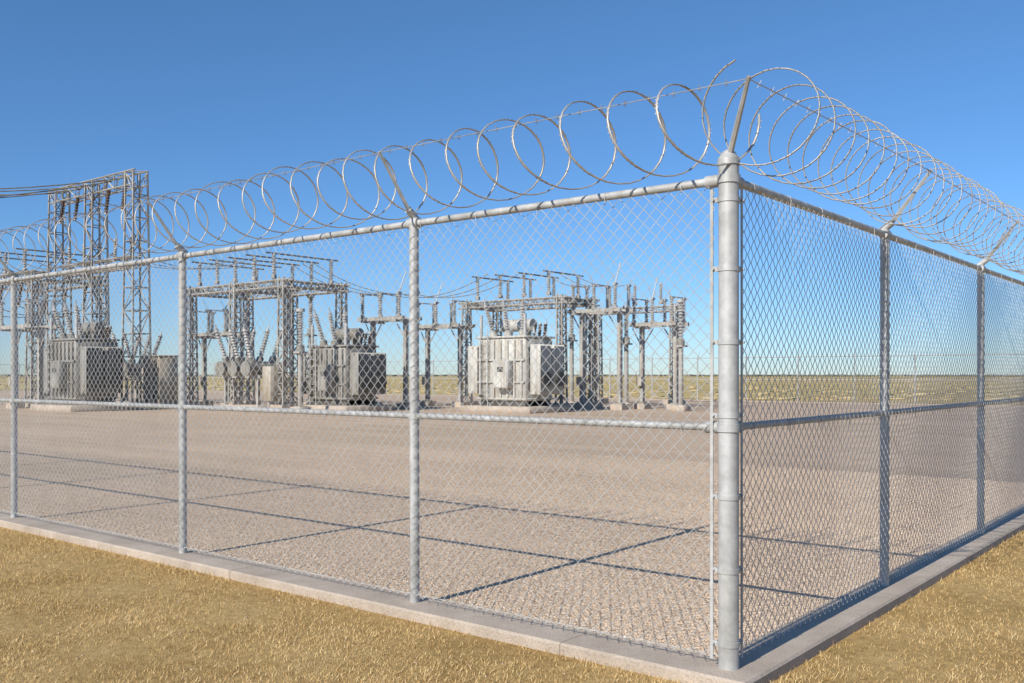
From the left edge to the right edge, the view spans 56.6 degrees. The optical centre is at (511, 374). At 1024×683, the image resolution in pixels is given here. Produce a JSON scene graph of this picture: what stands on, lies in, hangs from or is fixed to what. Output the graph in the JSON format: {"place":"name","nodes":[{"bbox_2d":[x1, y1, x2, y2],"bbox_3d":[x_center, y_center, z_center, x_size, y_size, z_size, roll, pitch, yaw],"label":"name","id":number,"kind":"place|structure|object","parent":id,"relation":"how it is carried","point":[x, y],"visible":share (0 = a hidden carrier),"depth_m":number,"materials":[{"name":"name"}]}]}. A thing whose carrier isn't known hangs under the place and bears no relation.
{"place":"outdoors","nodes":[
{"label":"outdoors","id":0,"kind":"place"},
{"bbox_2d":[0,376,1023,682],"bbox_3d":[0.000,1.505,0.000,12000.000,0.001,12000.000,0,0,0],"label":"ground","id":1,"kind":"structure","parent":0,"point":[230,618],"depth_m":5.53,"materials":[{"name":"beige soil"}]},
{"bbox_2d":[8,538,633,680],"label":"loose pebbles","id":2,"kind":"object","parent":1,"relation":"on","point":[213,613],"visible":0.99,"depth_m":5.74,"materials":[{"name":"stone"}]},
{"bbox_2d":[0,390,1023,656],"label":"gravel yard","id":3,"kind":"structure","parent":1,"relation":"on","point":[66,444],"depth_m":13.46,"materials":[{"name":"beige gravel"}]},
{"bbox_2d":[0,285,58,409],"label":"disconnect switch","id":4,"kind":"object","parent":3,"relation":"on","point":[37,338],"visible":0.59,"depth_m":40.39,"materials":[{"name":"metal"}]},
{"bbox_2d":[0,248,107,407],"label":"steel gantry","id":5,"kind":"object","parent":3,"relation":"on","point":[25,259],"visible":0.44,"depth_m":44.31,"materials":[{"name":"metal"}]},
{"bbox_2d":[31,301,134,411],"bbox_3d":[-17.800,-0.747,39.400,3.813,4.470,2.697,0,0,39],"label":"power transformer","id":6,"kind":"object","parent":3,"relation":"on","point":[85,366],"visible":0.77,"depth_m":38.45,"materials":[{"name":"metal"}]},
{"bbox_2d":[45,168,157,409],"bbox_3d":[-18.700,-3.610,42.700,8.150,10.220,1.250,0,0,39],"label":"steel gantry","id":7,"kind":"object","parent":3,"relation":"on","point":[108,192],"visible":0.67,"depth_m":42.10,"materials":[{"name":"metal"}]},
{"bbox_2d":[111,331,162,402],"bbox_3d":[-17.817,-0.282,44.839,3.488,3.578,2.024,0,0,39],"label":"circuit breaker","id":8,"kind":"object","parent":3,"relation":"on","point":[137,364],"visible":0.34,"depth_m":44.20,"materials":[{"name":"metal"}]},
{"bbox_2d":[142,355,177,408],"bbox_3d":[-15.348,0.328,41.500,1.600,2.345,1.200,0,0,39],"label":"control cabinet","id":9,"kind":"object","parent":3,"relation":"on","point":[168,378],"visible":0.54,"depth_m":41.04,"materials":[{"name":"metal"}]},
{"bbox_2d":[188,293,250,405],"bbox_3d":[-13.587,-1.172,44.000,3.333,5.379,1.540,0,0,39],"label":"disconnect switch","id":10,"kind":"object","parent":3,"relation":"on","point":[208,336],"visible":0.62,"depth_m":44.44,"materials":[{"name":"metal"}]},
{"bbox_2d":[214,323,286,407],"bbox_3d":[-10.722,-0.282,39.339,3.488,3.578,2.024,0,0,39],"label":"circuit breaker","id":11,"kind":"object","parent":3,"relation":"on","point":[253,372],"visible":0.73,"depth_m":38.70,"materials":[{"name":"metal"}]},
{"bbox_2d":[178,251,350,407],"bbox_3d":[-10.803,-1.742,41.500,7.440,6.484,3.840,0,0,39],"label":"steel gantry","id":12,"kind":"object","parent":3,"relation":"on","point":[335,291],"visible":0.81,"depth_m":40.62,"materials":[{"name":"metal"}]},
{"bbox_2d":[291,308,310,408],"bbox_3d":[-8.148,-0.520,36.600,0.600,4.060,0.600,0,0,39],"label":"post insulator","id":13,"kind":"object","parent":3,"relation":"on","point":[300,336],"visible":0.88,"depth_m":36.52,"materials":[{"name":"metal"}]},
{"bbox_2d":[303,295,316,403],"bbox_3d":[-9.004,-1.020,42.500,0.600,5.060,0.600,0,0,39],"label":"post insulator","id":14,"kind":"object","parent":3,"relation":"on","point":[310,310],"visible":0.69,"depth_m":42.41,"materials":[{"name":"metal"}]},
{"bbox_2d":[303,307,393,410],"bbox_3d":[-6.932,-0.607,39.000,3.720,4.191,2.604,0,0,39],"label":"power transformer","id":15,"kind":"object","parent":3,"relation":"on","point":[355,374],"visible":0.83,"depth_m":38.09,"materials":[{"name":"metal"}]},
{"bbox_2d":[357,272,421,408],"bbox_3d":[-5.364,-1.457,41.500,3.059,5.949,1.540,0,0,39],"label":"disconnect switch","id":16,"kind":"object","parent":3,"relation":"on","point":[405,333],"visible":0.69,"depth_m":40.82,"materials":[{"name":"metal"}]},
{"bbox_2d":[419,283,474,406],"bbox_3d":[-3.160,-1.362,44.000,3.059,5.759,1.540,0,0,39],"label":"disconnect switch","id":17,"kind":"object","parent":3,"relation":"on","point":[452,325],"visible":0.73,"depth_m":43.62,"materials":[{"name":"metal"}]},
{"bbox_2d":[460,297,570,413],"bbox_3d":[0.137,-0.770,38.000,3.906,4.517,2.697,0,0,39],"label":"power transformer","id":18,"kind":"object","parent":3,"relation":"on","point":[525,367],"visible":0.91,"depth_m":37.05,"materials":[{"name":"metal"}]},
{"bbox_2d":[454,270,602,408],"bbox_3d":[0.695,-1.492,43.000,6.226,5.984,3.000,0,0,39],"label":"steel gantry","id":19,"kind":"object","parent":3,"relation":"on","point":[557,299],"visible":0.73,"depth_m":42.13,"materials":[{"name":"metal"}]},
{"bbox_2d":[563,300,577,402],"bbox_3d":[2.733,-0.970,43.500,0.600,4.960,0.600,0,0,39],"label":"post insulator","id":20,"kind":"object","parent":3,"relation":"on","point":[570,338],"visible":0.48,"depth_m":43.41,"materials":[{"name":"metal"}]},
{"bbox_2d":[567,262,634,409],"bbox_3d":[3.781,-1.600,40.500,2.922,6.234,1.540,0,0,39],"label":"disconnect switch","id":21,"kind":"object","parent":3,"relation":"on","point":[590,312],"visible":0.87,"depth_m":40.21,"materials":[{"name":"metal"}]},
{"bbox_2d":[621,306,632,407],"bbox_3d":[5.052,-0.770,42.000,0.600,4.560,0.600,0,0,39],"label":"post insulator","id":22,"kind":"object","parent":3,"relation":"on","point":[626,338],"visible":0.56,"depth_m":41.91,"materials":[{"name":"metal"}]},
{"bbox_2d":[587,283,685,405],"bbox_3d":[6.075,-1.482,47.000,5.227,5.965,0.800,0,0,39],"label":"steel gantry","id":23,"kind":"object","parent":3,"relation":"on","point":[606,400],"visible":0.51,"depth_m":46.98,"materials":[{"name":"metal"}]},
{"bbox_2d":[628,278,688,409],"bbox_3d":[6.253,-1.315,40.500,2.649,5.664,1.540,0,0,39],"label":"disconnect switch","id":24,"kind":"object","parent":3,"relation":"on","point":[642,342],"visible":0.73,"depth_m":40.57,"materials":[{"name":"metal"}]},
{"bbox_2d":[671,299,690,410],"bbox_3d":[6.843,-0.770,38.500,0.600,4.560,0.600,0,0,39],"label":"post insulator","id":25,"kind":"object","parent":3,"relation":"on","point":[680,345],"visible":0.87,"depth_m":38.41,"materials":[{"name":"metal"}]},
{"bbox_3d":[-40.000,-4.645,47.000,0.386,12.830,4.600,0,0,0],"label":"utility pole","id":26,"kind":"object","parent":3,"relation":"on","visible":0},
{"bbox_2d":[0,177,624,297],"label":"overhead conductors","id":27,"kind":"object","parent":26,"relation":"attached to","point":[30,194],"visible":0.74,"depth_m":41.99,"materials":[{"name":"metal"}]},
{"bbox_2d":[0,389,1023,682],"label":"concrete kerb","id":28,"kind":"structure","parent":1,"relation":"on","point":[792,649],"depth_m":5.85,"materials":[{"name":"beige concrete"}]},
{"bbox_2d":[0,364,36,389],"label":"chain link fence","id":29,"kind":"object","parent":28,"relation":"on","point":[19,375],"visible":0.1,"depth_m":89.23,"materials":[{"name":"metal"}]},
{"bbox_2d":[0,151,717,657],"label":"chain link fence","id":30,"kind":"object","parent":28,"relation":"on","point":[412,225],"visible":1,"depth_m":6.14,"materials":[{"name":"metal"}]},
{"bbox_2d":[0,79,745,233],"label":"barbed wire","id":31,"kind":"object","parent":30,"relation":"attached to","point":[624,103],"visible":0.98,"depth_m":5.68,"materials":[{"name":"metal"}]},
{"bbox_2d":[123,348,1021,404],"bbox_3d":[-5.551,0.037,68.056,90.007,2.807,0.368,0,0,39],"label":"chain link fence","id":32,"kind":"object","parent":28,"relation":"on","point":[697,379],"visible":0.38,"depth_m":52.62,"materials":[{"name":"metal"}]},
{"bbox_2d":[704,75,750,670],"bbox_3d":[1.035,0.052,4.594,0.205,2.877,0.399,0,0,10],"label":"fence corner post","id":33,"kind":"object","parent":28,"relation":"on","point":[728,180],"visible":0.98,"depth_m":4.63,"materials":[{"name":"metal"}]},
{"bbox_2d":[0,84,760,276],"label":"razor wire coil","id":34,"kind":"object","parent":33,"relation":"attached to","point":[660,119],"visible":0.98,"depth_m":6.10,"materials":[{"name":"metal"}]},
{"bbox_2d":[739,170,1023,657],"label":"chain link fence","id":35,"kind":"object","parent":28,"relation":"on","point":[884,234],"visible":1,"depth_m":6.48,"materials":[{"name":"metal"}]},
{"bbox_2d":[702,59,1023,274],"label":"razor wire coil","id":36,"kind":"object","parent":35,"relation":"attached to","point":[933,160],"visible":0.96,"depth_m":6.05,"materials":[{"name":"metal"}]},
{"bbox_2d":[750,79,1023,225],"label":"barbed wire","id":37,"kind":"object","parent":35,"relation":"attached to","point":[785,97],"visible":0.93,"depth_m":5.61,"materials":[{"name":"metal"}]},
{"bbox_2d":[0,377,1023,399],"bbox_3d":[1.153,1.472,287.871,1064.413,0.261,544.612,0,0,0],"label":"field grass tussocks","id":38,"kind":"object","parent":1,"relation":"on","point":[716,397],"visible":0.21,"depth_m":88.84,"materials":[{"name":"plant"}]},
{"bbox_2d":[1,374,1023,376],"bbox_3d":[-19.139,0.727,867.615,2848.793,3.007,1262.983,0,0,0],"label":"distant scrub","id":39,"kind":"object","parent":1,"relation":"on","point":[683,375],"visible":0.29,"depth_m":907.69,"materials":[{"name":"green plant"}]},
{"bbox_2d":[0,0,1023,374],"label":"sky","id":40,"kind":"structure","parent":0,"point":[191,94],"materials":[{"name":"blue"}]}
]}

